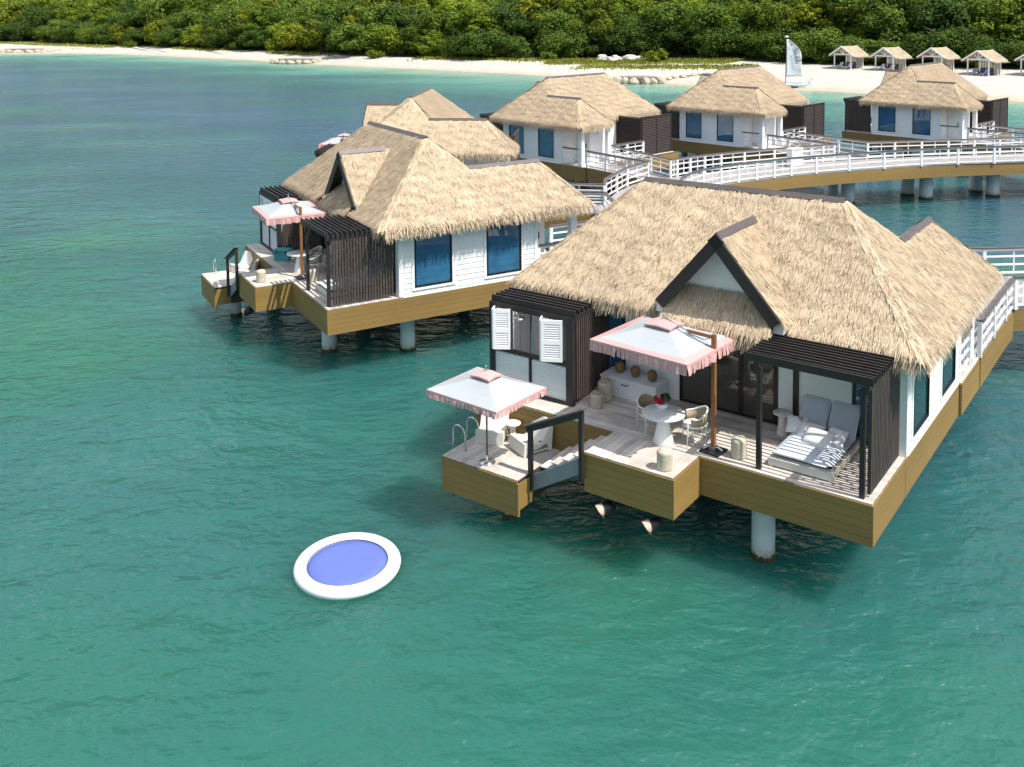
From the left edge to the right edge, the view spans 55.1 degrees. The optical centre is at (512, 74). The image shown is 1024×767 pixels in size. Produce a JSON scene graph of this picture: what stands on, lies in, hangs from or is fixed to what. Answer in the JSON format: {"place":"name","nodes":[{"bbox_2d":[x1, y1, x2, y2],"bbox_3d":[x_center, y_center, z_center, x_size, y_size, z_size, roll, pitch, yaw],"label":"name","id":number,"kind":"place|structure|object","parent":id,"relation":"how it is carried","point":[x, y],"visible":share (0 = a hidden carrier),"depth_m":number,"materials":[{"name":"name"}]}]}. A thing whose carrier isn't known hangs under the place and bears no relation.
{"place":"outdoors","nodes":[
{"label":"outdoors","id":0,"kind":"place"},
{"bbox_2d":[0,53,1023,766],"bbox_3d":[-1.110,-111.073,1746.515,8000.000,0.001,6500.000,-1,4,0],"label":"water","id":1,"kind":"structure","parent":0,"point":[188,473],"depth_m":22.70,"materials":[{"name":"teal liquid"}]},
{"bbox_2d":[293,532,400,600],"bbox_3d":[-3.642,10.824,21.664,2.350,0.264,2.350,-1,5,0],"label":"water trampoline","id":2,"kind":"object","parent":1,"relation":"on","point":[347,566],"visible":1,"depth_m":21.50,"materials":[{"name":"white plastic"}]},
{"bbox_2d":[201,121,595,353],"bbox_3d":[-4.872,6.161,38.821,12.507,8.129,11.509,-3,5,-30],"label":"overwater bungalow","id":3,"kind":"object","parent":1,"relation":"on","point":[437,229],"visible":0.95,"depth_m":35.30,"materials":[{"name":"beige plant"}]},
{"bbox_2d":[252,194,326,279],"bbox_3d":[-8.456,5.998,37.228,2.338,2.950,2.770,-3,4,-26],"label":"cantilever parasol","id":4,"kind":"object","parent":3,"relation":"on","point":[290,210],"visible":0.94,"depth_m":36.39,"materials":[{"name":"white fabric"}]},
{"bbox_2d":[411,228,454,290],"bbox_3d":[-2.770,6.351,34.344,1.673,2.240,0.057,-3,5,-30],"label":"window","id":5,"kind":"structure","parent":3,"relation":"in","point":[432,258],"depth_m":34.36,"materials":[{"name":"blue glass"}]},
{"bbox_2d":[483,219,523,278],"bbox_3d":[-0.305,6.227,35.751,1.673,2.240,0.057,-3,5,-30],"label":"window","id":6,"kind":"structure","parent":3,"relation":"in","point":[504,245],"depth_m":35.76,"materials":[{"name":"blue glass"}]},
{"bbox_2d":[314,87,520,164],"bbox_3d":[-5.520,4.973,55.717,12.689,8.129,11.676,0,4,6],"label":"overwater bungalow","id":7,"kind":"object","parent":1,"relation":"on","point":[465,137],"visible":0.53,"depth_m":51.20,"materials":[{"name":"beige plant"}]},
{"bbox_2d":[480,72,678,189],"bbox_3d":[4.183,4.008,67.988,11.420,8.129,12.410,-4,5,-42],"label":"overwater bungalow","id":8,"kind":"object","parent":1,"relation":"on","point":[562,123],"visible":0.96,"depth_m":64.55,"materials":[{"name":"beige plant"}]},
{"bbox_2d":[537,126,554,159],"bbox_3d":[2.165,4.281,62.920,0.056,2.240,1.660,-4,5,-42],"label":"window","id":9,"kind":"structure","parent":8,"relation":"in","point":[545,138],"depth_m":62.95,"materials":[{"name":"blue glass"}]},
{"bbox_2d":[442,176,1004,563],"bbox_3d":[5.754,6.988,25.622,11.141,8.129,12.108,2,5,36],"label":"overwater bungalow","id":10,"kind":"object","parent":1,"relation":"on","point":[797,296],"visible":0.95,"depth_m":23.15,"materials":[{"name":"beige plant"}]},
{"bbox_2d":[426,365,545,465],"bbox_3d":[-0.611,8.049,23.284,2.249,2.370,1.934,3,5,39],"label":"parasol","id":11,"kind":"object","parent":10,"relation":"on","point":[492,394],"visible":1,"depth_m":22.89,"materials":[{"name":"white fabric"}]},
{"bbox_2d":[475,411,508,445],"bbox_3d":[-0.483,8.771,24.668,0.726,0.733,0.844,0,4,12],"label":"lounge chair","id":12,"kind":"object","parent":10,"relation":"on","point":[498,428],"visible":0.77,"depth_m":24.36,"materials":[{"name":"white fabric"}]},
{"bbox_2d":[509,416,552,457],"bbox_3d":[0.464,8.806,24.026,0.844,0.733,0.726,-3,5,-30],"label":"lounge chair","id":13,"kind":"object","parent":10,"relation":"on","point":[542,440],"visible":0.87,"depth_m":23.87,"materials":[{"name":"white fabric"}]},
{"bbox_2d":[608,309,625,368],"bbox_3d":[2.656,6.988,25.841,0.720,2.160,0.055,2,5,36],"label":"window","id":14,"kind":"structure","parent":10,"relation":"in","point":[615,322],"depth_m":25.81,"materials":[{"name":"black glass"}]},
{"bbox_2d":[600,366,667,401],"bbox_3d":[3.100,7.974,25.096,1.620,0.490,0.697,2,5,36],"label":"storage chest","id":15,"kind":"object","parent":10,"relation":"on","point":[626,384],"visible":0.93,"depth_m":24.88,"materials":[{"name":"white paint"}]},
{"bbox_2d":[589,313,737,457],"bbox_3d":[3.524,6.921,22.495,2.770,2.950,2.338,3,5,41],"label":"cantilever parasol","id":16,"kind":"object","parent":10,"relation":"on","point":[672,344],"visible":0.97,"depth_m":21.89,"materials":[{"name":"white fabric"}]},
{"bbox_2d":[641,404,685,446],"bbox_3d":[3.451,8.051,22.400,1.000,0.710,1.000,-1,4,0],"label":"round table","id":17,"kind":"object","parent":10,"relation":"on","point":[664,419],"visible":0.95,"depth_m":22.26,"materials":[{"name":"white plastic"}]},
{"bbox_2d":[657,446,672,471],"bbox_3d":[3.282,8.273,21.126,0.347,0.450,0.347,-2,4,-20],"label":"drum stool","id":18,"kind":"object","parent":10,"relation":"on","point":[664,458],"visible":1,"depth_m":20.99,"materials":[{"name":"beige stone"}]},
{"bbox_2d":[682,405,708,447],"bbox_3d":[4.180,7.985,22.378,0.581,0.832,0.634,-1,4,-2],"label":"dining chair","id":19,"kind":"object","parent":10,"relation":"on","point":[693,421],"visible":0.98,"depth_m":22.33,"materials":[{"name":"beige wicker"}]},
{"bbox_2d":[679,342,775,423],"bbox_3d":[5.235,7.118,23.968,2.500,2.285,0.055,2,5,36],"label":"sliding door","id":20,"kind":"structure","parent":10,"relation":"in","point":[736,376],"depth_m":23.89,"materials":[{"name":"black glass"}]},
{"bbox_2d":[731,435,746,459],"bbox_3d":[5.003,8.219,21.652,0.347,0.450,0.347,-2,4,-23],"label":"drum stool","id":21,"kind":"object","parent":10,"relation":"on","point":[738,447],"visible":1,"depth_m":21.52,"materials":[{"name":"beige stone"}]},
{"bbox_2d":[773,408,792,436],"bbox_3d":[6.275,8.081,22.747,0.450,0.545,0.450,-1,4,0],"label":"side table","id":22,"kind":"object","parent":10,"relation":"on","point":[782,413],"visible":0.94,"depth_m":22.66,"materials":[{"name":"white stone"}]},
{"bbox_2d":[768,394,859,482],"bbox_3d":[6.745,7.949,21.686,1.400,0.948,2.180,2,5,36],"label":"day bed","id":23,"kind":"object","parent":10,"relation":"on","point":[844,416],"visible":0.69,"depth_m":21.42,"materials":[{"name":"grey fabric cushions"},{"name":"white and striped fabric"},{"name":"pale wood"}]},
{"bbox_2d":[801,425,835,449],"bbox_3d":[6.702,7.966,21.508,0.660,0.170,0.440,4,44,46],"label":"pillow","id":24,"kind":"object","parent":23,"relation":"on","point":[817,437],"visible":1,"depth_m":21.43,"materials":[{"name":"white fabric"}]},
{"bbox_2d":[911,365,930,442],"bbox_3d":[9.382,7.067,22.497,0.055,2.240,1.620,2,5,36],"label":"window","id":25,"kind":"structure","parent":10,"relation":"in","point":[920,407],"depth_m":22.49,"materials":[{"name":"teal glass"}]},
{"bbox_2d":[940,339,956,401],"bbox_3d":[11.002,6.895,24.711,0.055,2.240,1.620,2,5,36],"label":"window","id":26,"kind":"structure","parent":10,"relation":"in","point":[948,371],"depth_m":24.78,"materials":[{"name":"teal glass"}]},
{"bbox_2d":[654,65,830,170],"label":"overwater bungalow","id":27,"kind":"object","parent":1,"relation":"on","point":[744,108],"visible":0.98,"depth_m":70.78,"materials":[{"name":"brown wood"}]},
{"bbox_2d":[685,111,702,139],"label":"window","id":28,"kind":"structure","parent":27,"relation":"in","point":[693,121],"depth_m":71.24,"materials":[{"name":"blue glass"}]},
{"bbox_2d":[716,112,734,143],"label":"window","id":29,"kind":"structure","parent":27,"relation":"in","point":[725,124],"depth_m":69.27,"materials":[{"name":"blue glass"}]},
{"bbox_2d":[544,124,1023,387],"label":"boardwalk","id":30,"kind":"structure","parent":1,"relation":"in","point":[999,320],"depth_m":58.55,"materials":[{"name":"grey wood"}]},
{"bbox_2d":[842,62,1014,158],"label":"overwater bungalow","id":31,"kind":"object","parent":1,"relation":"on","point":[932,101],"visible":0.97,"depth_m":73.22,"materials":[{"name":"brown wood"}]},
{"bbox_2d":[877,105,896,133],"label":"window","id":32,"kind":"structure","parent":31,"relation":"in","point":[886,116],"depth_m":73.74,"materials":[{"name":"blue glass"}]},
{"bbox_2d":[911,107,931,136],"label":"window","id":33,"kind":"structure","parent":31,"relation":"in","point":[921,120],"depth_m":71.78,"materials":[{"name":"blue glass"}]},
{"bbox_2d":[0,42,1023,101],"bbox_3d":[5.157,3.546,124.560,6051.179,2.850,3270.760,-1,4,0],"label":"beach","id":34,"kind":"structure","parent":0,"point":[1006,83],"depth_m":177.26,"materials":[{"name":"white sand"}]},
{"bbox_2d":[0,41,756,70],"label":"beach grass","id":35,"kind":"structure","parent":34,"relation":"on","point":[596,63],"depth_m":187.56,"materials":[{"name":"green plant"}]},
{"bbox_2d":[784,36,810,86],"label":"sailing catamaran","id":36,"kind":"object","parent":34,"relation":"on","point":[793,61],"visible":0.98,"depth_m":142.21,"materials":[{"name":"white fabric"}]},
{"bbox_2d":[828,45,869,68],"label":"beach hut","id":37,"kind":"object","parent":34,"relation":"on","point":[855,51],"visible":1,"depth_m":165.14,"materials":[{"name":"white paint"}]},
{"bbox_2d":[870,47,912,69],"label":"beach hut","id":38,"kind":"object","parent":34,"relation":"on","point":[900,54],"visible":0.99,"depth_m":159.80,"materials":[{"name":"beige plant"}]},
{"bbox_2d":[916,47,960,70],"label":"beach hut","id":39,"kind":"object","parent":34,"relation":"on","point":[945,53],"visible":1,"depth_m":156.50,"materials":[{"name":"beige plant"}]},
{"bbox_2d":[961,49,1007,75],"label":"beach hut","id":40,"kind":"object","parent":34,"relation":"on","point":[992,56],"visible":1,"depth_m":148.99,"materials":[{"name":"beige plant"}]},
{"bbox_2d":[0,38,1023,69],"bbox_3d":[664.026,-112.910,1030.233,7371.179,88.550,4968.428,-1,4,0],"label":"hillside","id":41,"kind":"structure","parent":0,"point":[810,60],"depth_m":201.36,"materials":[{"name":"green plant"}]},
{"bbox_2d":[0,2,27,24],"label":"shore tree","id":42,"kind":"object","parent":41,"relation":"on","point":[10,16],"visible":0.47,"depth_m":352.36,"materials":[{"name":"green plant"}]},
{"bbox_2d":[0,15,36,41],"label":"shore tree","id":43,"kind":"object","parent":41,"relation":"on","point":[15,31],"visible":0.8,"depth_m":342.50,"materials":[{"name":"green plant"}]},
{"bbox_2d":[28,7,60,37],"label":"shore tree","id":44,"kind":"object","parent":41,"relation":"on","point":[41,17],"visible":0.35,"depth_m":342.73,"materials":[{"name":"green plant"}]},
{"bbox_2d":[58,18,92,43],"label":"shore tree","id":45,"kind":"object","parent":41,"relation":"on","point":[69,28],"visible":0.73,"depth_m":312.95,"materials":[{"name":"green plant"}]},
{"bbox_2d":[116,10,149,30],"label":"shore tree","id":46,"kind":"object","parent":41,"relation":"on","point":[138,20],"visible":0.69,"depth_m":298.69,"materials":[{"name":"green plant"}]},
{"bbox_2d":[136,0,206,21],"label":"shore tree","id":47,"kind":"object","parent":41,"relation":"on","point":[169,6],"visible":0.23,"depth_m":297.62,"materials":[{"name":"green plant"}]},
{"bbox_2d":[152,25,190,46],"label":"shore tree","id":48,"kind":"object","parent":41,"relation":"on","point":[169,35],"visible":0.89,"depth_m":277.36,"materials":[{"name":"green plant"}]},
{"bbox_2d":[171,8,206,41],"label":"shore tree","id":49,"kind":"object","parent":41,"relation":"on","point":[199,17],"visible":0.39,"depth_m":281.17,"materials":[{"name":"green plant"}]},
{"bbox_2d":[214,18,245,49],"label":"shore tree","id":50,"kind":"object","parent":41,"relation":"on","point":[234,32],"visible":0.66,"depth_m":258.27,"materials":[{"name":"green plant"}]},
{"bbox_2d":[205,0,257,29],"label":"shore tree","id":51,"kind":"object","parent":41,"relation":"on","point":[225,17],"visible":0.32,"depth_m":267.83,"materials":[{"name":"green plant"}]},
{"bbox_2d":[236,26,275,49],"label":"shore tree","id":52,"kind":"object","parent":41,"relation":"on","point":[254,38],"visible":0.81,"depth_m":251.48,"materials":[{"name":"green plant"}]},
{"bbox_2d":[240,0,289,41],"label":"shore tree","id":53,"kind":"object","parent":41,"relation":"on","point":[258,17],"visible":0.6,"depth_m":256.83,"materials":[{"name":"green plant"}]},
{"bbox_2d":[264,21,294,50],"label":"shore tree","id":54,"kind":"object","parent":41,"relation":"on","point":[274,46],"visible":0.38,"depth_m":247.85,"materials":[{"name":"green plant"}]},
{"bbox_2d":[264,0,305,41],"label":"shore tree","id":55,"kind":"object","parent":41,"relation":"on","point":[291,18],"visible":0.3,"depth_m":253.84,"materials":[{"name":"green plant"}]},
{"bbox_2d":[274,23,315,51],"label":"shore tree","id":56,"kind":"object","parent":41,"relation":"on","point":[284,38],"visible":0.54,"depth_m":240.16,"materials":[{"name":"green plant"}]},
{"bbox_2d":[281,0,340,16],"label":"shore tree","id":57,"kind":"object","parent":41,"relation":"on","point":[310,6],"visible":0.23,"depth_m":257.23,"materials":[{"name":"green plant"}]},
{"bbox_2d":[293,19,336,52],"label":"shore tree","id":58,"kind":"object","parent":41,"relation":"on","point":[311,36],"visible":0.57,"depth_m":233.25,"materials":[{"name":"green plant"}]},
{"bbox_2d":[312,15,357,54],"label":"shore tree","id":59,"kind":"object","parent":41,"relation":"on","point":[325,30],"visible":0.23,"depth_m":228.48,"materials":[{"name":"green plant"}]},
{"bbox_2d":[319,0,362,25],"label":"shore tree","id":60,"kind":"object","parent":41,"relation":"on","point":[331,12],"visible":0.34,"depth_m":239.07,"materials":[{"name":"green plant"}]},
{"bbox_2d":[325,18,381,54],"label":"shore tree","id":61,"kind":"object","parent":41,"relation":"on","point":[357,37],"visible":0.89,"depth_m":219.98,"materials":[{"name":"green plant"}]},
{"bbox_2d":[357,0,390,45],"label":"shore tree","id":62,"kind":"object","parent":41,"relation":"on","point":[365,15],"visible":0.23,"depth_m":224.59,"materials":[{"name":"green plant"}]},
{"bbox_2d":[363,19,405,53],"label":"shore tree","id":63,"kind":"object","parent":41,"relation":"on","point":[389,37],"visible":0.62,"depth_m":217.62,"materials":[{"name":"green plant"}]},
{"bbox_2d":[379,0,431,46],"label":"shore tree","id":64,"kind":"object","parent":41,"relation":"on","point":[401,15],"visible":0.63,"depth_m":219.81,"materials":[{"name":"green plant"}]},
{"bbox_2d":[386,24,425,54],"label":"shore tree","id":65,"kind":"object","parent":41,"relation":"on","point":[410,36],"visible":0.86,"depth_m":213.27,"materials":[{"name":"green plant"}]},
{"bbox_2d":[413,30,449,56],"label":"shore tree","id":66,"kind":"object","parent":41,"relation":"on","point":[430,44],"visible":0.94,"depth_m":208.29,"materials":[{"name":"green plant"}]},
{"bbox_2d":[413,9,452,44],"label":"shore tree","id":67,"kind":"object","parent":41,"relation":"on","point":[432,20],"visible":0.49,"depth_m":214.20,"materials":[{"name":"green plant"}]},
{"bbox_2d":[436,28,477,57],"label":"shore tree","id":68,"kind":"object","parent":41,"relation":"on","point":[452,49],"visible":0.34,"depth_m":203.55,"materials":[{"name":"green plant"}]},
{"bbox_2d":[445,2,519,37],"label":"shore tree","id":69,"kind":"object","parent":41,"relation":"on","point":[473,17],"visible":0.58,"depth_m":206.28,"materials":[{"name":"green plant"}]},
{"bbox_2d":[454,26,511,58],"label":"shore tree","id":70,"kind":"object","parent":41,"relation":"on","point":[484,44],"visible":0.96,"depth_m":198.94,"materials":[{"name":"green plant"}]},
{"bbox_2d":[494,34,533,58],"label":"shore tree","id":71,"kind":"object","parent":41,"relation":"on","point":[517,46],"visible":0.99,"depth_m":198.82,"materials":[{"name":"green plant"}]},
{"bbox_2d":[481,7,550,50],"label":"shore tree","id":72,"kind":"object","parent":41,"relation":"on","point":[516,22],"visible":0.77,"depth_m":204.62,"materials":[{"name":"green plant"}]},
{"bbox_2d":[513,0,562,35],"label":"shore tree","id":73,"kind":"object","parent":41,"relation":"on","point":[535,5],"visible":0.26,"depth_m":208.44,"materials":[{"name":"green plant"}]},
{"bbox_2d":[529,9,576,41],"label":"shore tree","id":74,"kind":"object","parent":41,"relation":"on","point":[556,17],"visible":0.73,"depth_m":201.70,"materials":[{"name":"green plant"}]},
{"bbox_2d":[531,21,589,57],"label":"shore tree","id":75,"kind":"object","parent":41,"relation":"on","point":[556,44],"visible":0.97,"depth_m":198.92,"materials":[{"name":"green plant"}]},
{"bbox_2d":[556,0,589,22],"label":"shore tree","id":76,"kind":"object","parent":41,"relation":"on","point":[575,12],"visible":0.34,"depth_m":209.35,"materials":[{"name":"green plant"}]},
{"bbox_2d":[566,8,613,54],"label":"shore tree","id":77,"kind":"object","parent":41,"relation":"on","point":[597,16],"visible":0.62,"depth_m":199.45,"materials":[{"name":"green plant"}]},
{"bbox_2d":[572,20,637,56],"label":"shore tree","id":78,"kind":"object","parent":41,"relation":"on","point":[612,41],"visible":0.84,"depth_m":198.07,"materials":[{"name":"green plant"}]},
{"bbox_2d":[585,0,627,48],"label":"shore tree","id":79,"kind":"object","parent":41,"relation":"on","point":[608,6],"visible":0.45,"depth_m":205.66,"materials":[{"name":"green plant"}]},
{"bbox_2d":[607,5,653,45],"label":"shore tree","id":80,"kind":"object","parent":41,"relation":"on","point":[629,20],"visible":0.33,"depth_m":201.28,"materials":[{"name":"green plant"}]},
{"bbox_2d":[614,19,671,56],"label":"shore tree","id":81,"kind":"object","parent":41,"relation":"on","point":[638,46],"visible":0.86,"depth_m":197.02,"materials":[{"name":"green plant"}]},
{"bbox_2d":[625,0,680,24],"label":"shore tree","id":82,"kind":"object","parent":41,"relation":"on","point":[637,11],"visible":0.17,"depth_m":204.60,"materials":[{"name":"green plant"}]},
{"bbox_2d":[634,0,692,45],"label":"shore tree","id":83,"kind":"object","parent":41,"relation":"on","point":[668,15],"visible":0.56,"depth_m":198.01,"materials":[{"name":"green plant"}]},
{"bbox_2d":[645,21,706,56],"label":"shore tree","id":84,"kind":"object","parent":41,"relation":"on","point":[671,35],"visible":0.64,"depth_m":196.24,"materials":[{"name":"green plant"}]},
{"bbox_2d":[676,3,741,38],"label":"shore tree","id":85,"kind":"object","parent":41,"relation":"on","point":[703,16],"visible":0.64,"depth_m":191.92,"materials":[{"name":"green plant"}]},
{"bbox_2d":[676,15,746,57],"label":"shore tree","id":86,"kind":"object","parent":41,"relation":"on","point":[717,44],"visible":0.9,"depth_m":189.83,"materials":[{"name":"green plant"}]},
{"bbox_2d":[713,0,767,53],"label":"shore tree","id":87,"kind":"object","parent":41,"relation":"on","point":[744,16],"visible":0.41,"depth_m":192.71,"materials":[{"name":"green plant"}]},
{"bbox_2d":[727,29,771,57],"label":"shore tree","id":88,"kind":"object","parent":41,"relation":"on","point":[745,48],"visible":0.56,"depth_m":188.72,"materials":[{"name":"green plant"}]},
{"bbox_2d":[742,0,809,48],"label":"shore tree","id":89,"kind":"object","parent":41,"relation":"on","point":[771,17],"visible":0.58,"depth_m":187.16,"materials":[{"name":"green plant"}]},
{"bbox_2d":[750,24,807,60],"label":"shore tree","id":90,"kind":"object","parent":41,"relation":"on","point":[776,44],"visible":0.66,"depth_m":182.29,"materials":[{"name":"green plant"}]},
{"bbox_2d":[773,0,841,34],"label":"shore tree","id":91,"kind":"object","parent":41,"relation":"on","point":[806,10],"visible":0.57,"depth_m":182.81,"materials":[{"name":"green plant"}]},
{"bbox_2d":[788,25,844,62],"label":"shore tree","id":92,"kind":"object","parent":41,"relation":"on","point":[815,45],"visible":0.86,"depth_m":174.86,"materials":[{"name":"green plant"}]},
{"bbox_2d":[797,0,873,27],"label":"shore tree","id":93,"kind":"object","parent":41,"relation":"on","point":[837,9],"visible":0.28,"depth_m":180.35,"materials":[{"name":"green plant"}]},
{"bbox_2d":[827,34,877,61],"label":"shore tree","id":94,"kind":"object","parent":41,"relation":"on","point":[863,44],"visible":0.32,"depth_m":170.85,"materials":[{"name":"green plant"}]},
{"bbox_2d":[836,9,876,39],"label":"shore tree","id":95,"kind":"object","parent":41,"relation":"on","point":[857,30],"visible":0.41,"depth_m":178.69,"materials":[{"name":"green plant"}]},
{"bbox_2d":[826,0,920,39],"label":"shore tree","id":96,"kind":"object","parent":41,"relation":"on","point":[870,4],"visible":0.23,"depth_m":177.68,"materials":[{"name":"green plant"}]},
{"bbox_2d":[859,2,923,50],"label":"shore tree","id":97,"kind":"object","parent":41,"relation":"on","point":[893,25],"visible":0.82,"depth_m":172.48,"materials":[{"name":"green plant"}]},
{"bbox_2d":[871,36,917,63],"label":"shore tree","id":98,"kind":"object","parent":41,"relation":"on","point":[901,45],"visible":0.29,"depth_m":166.96,"materials":[{"name":"green plant"}]},
{"bbox_2d":[901,26,970,65],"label":"shore tree","id":99,"kind":"object","parent":41,"relation":"on","point":[947,38],"visible":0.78,"depth_m":161.99,"materials":[{"name":"green plant"}]},
{"bbox_2d":[904,0,982,37],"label":"shore tree","id":100,"kind":"object","parent":41,"relation":"on","point":[945,14],"visible":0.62,"depth_m":166.93,"materials":[{"name":"green plant"}]},
{"bbox_2d":[952,25,1016,67],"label":"shore tree","id":101,"kind":"object","parent":41,"relation":"on","point":[975,42],"visible":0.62,"depth_m":159.34,"materials":[{"name":"green plant"}]},
{"bbox_2d":[963,0,1023,43],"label":"shore tree","id":102,"kind":"object","parent":41,"relation":"on","point":[984,25],"visible":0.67,"depth_m":163.18,"materials":[{"name":"green plant"}]},
{"bbox_2d":[966,0,1023,42],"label":"shore tree","id":103,"kind":"object","parent":41,"relation":"on","point":[1020,9],"visible":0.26,"depth_m":164.36,"materials":[{"name":"green plant"}]},
{"bbox_2d":[996,38,1023,67],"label":"shore tree","id":104,"kind":"object","parent":41,"relation":"on","point":[1017,49],"visible":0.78,"depth_m":156.56,"materials":[{"name":"green plant"}]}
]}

